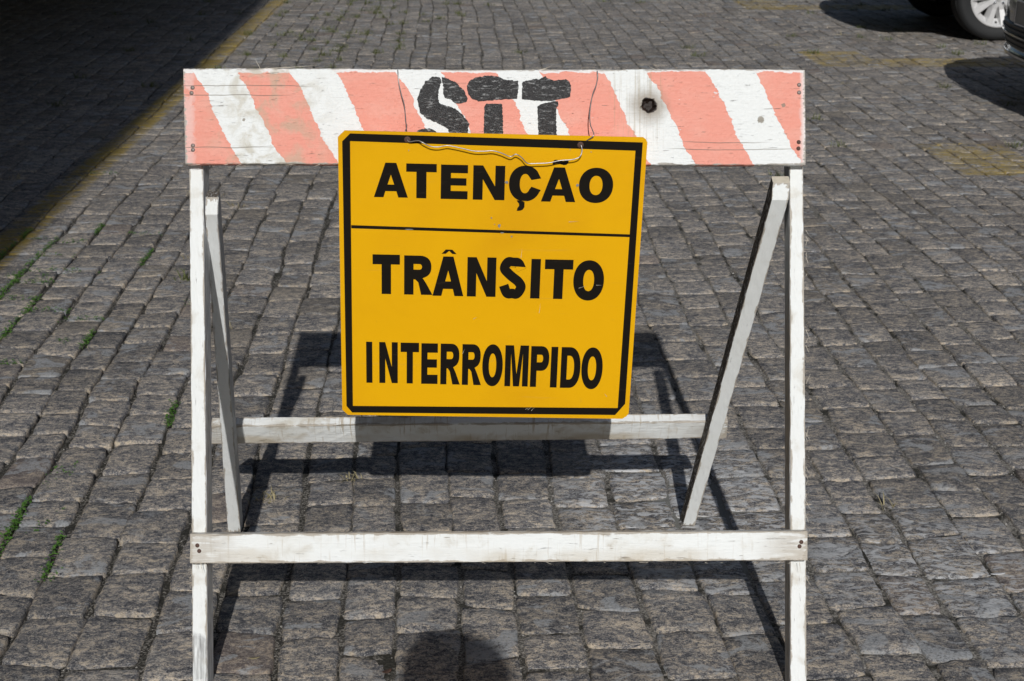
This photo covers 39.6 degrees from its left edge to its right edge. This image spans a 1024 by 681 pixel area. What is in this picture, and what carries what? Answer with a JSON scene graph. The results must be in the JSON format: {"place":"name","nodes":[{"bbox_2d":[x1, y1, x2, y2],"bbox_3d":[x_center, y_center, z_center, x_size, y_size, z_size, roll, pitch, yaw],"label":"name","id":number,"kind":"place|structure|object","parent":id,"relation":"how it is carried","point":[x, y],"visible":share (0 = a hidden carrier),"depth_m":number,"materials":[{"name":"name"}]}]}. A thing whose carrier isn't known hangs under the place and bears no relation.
{"place":"outdoors","nodes":[
{"label":"outdoors","id":0,"kind":"place"},
{"bbox_2d":[9,13,1007,510],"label":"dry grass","id":1,"kind":"structure","parent":0,"point":[271,495],"depth_m":3.58,"materials":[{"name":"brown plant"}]},
{"bbox_2d":[0,0,1023,680],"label":"pavement","id":2,"kind":"structure","parent":0,"point":[922,178],"depth_m":4.26,"materials":[{"name":"stone"}]},
{"bbox_2d":[0,171,228,581],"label":"weeds","id":3,"kind":"object","parent":2,"relation":"on","point":[18,511],"visible":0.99,"depth_m":4.69,"materials":[{"name":"green plant"}]},
{"bbox_2d":[183,57,811,680],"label":"barricade","id":4,"kind":"object","parent":2,"relation":"on","point":[675,117],"visible":0.91,"depth_m":2.69,"materials":[{"name":"paint"}]},
{"bbox_2d":[397,70,597,163],"bbox_3d":[-0.027,-0.424,2.680,0.381,0.160,0.142,0,20,0],"label":"wire","id":5,"kind":"object","parent":4,"relation":"attached to","point":[498,151],"visible":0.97,"depth_m":2.65,"materials":[{"name":"metal"}]},
{"bbox_2d":[338,130,646,418],"bbox_3d":[-0.043,-0.115,2.749,0.575,0.581,0.009,1,23,-2],"label":"road sign","id":6,"kind":"object","parent":5,"relation":"hanging from","point":[485,284],"visible":1,"depth_m":2.74,"materials":[{"name":"yellow plastic"}]},
{"bbox_2d":[47,0,1023,282],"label":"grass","id":7,"kind":"structure","parent":2,"relation":"on","point":[695,54],"depth_m":11.21,"materials":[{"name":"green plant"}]},
{"bbox_2d":[908,0,1007,39],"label":"silver car","id":8,"kind":"object","parent":2,"relation":"on","point":[983,19],"visible":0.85,"depth_m":11.13,"materials":[{"name":"paint"}]},
{"bbox_2d":[1002,0,1023,62],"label":"black car","id":9,"kind":"object","parent":2,"relation":"on","point":[1013,30],"visible":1,"depth_m":8.38,"materials":[{"name":"paint"}]}
]}

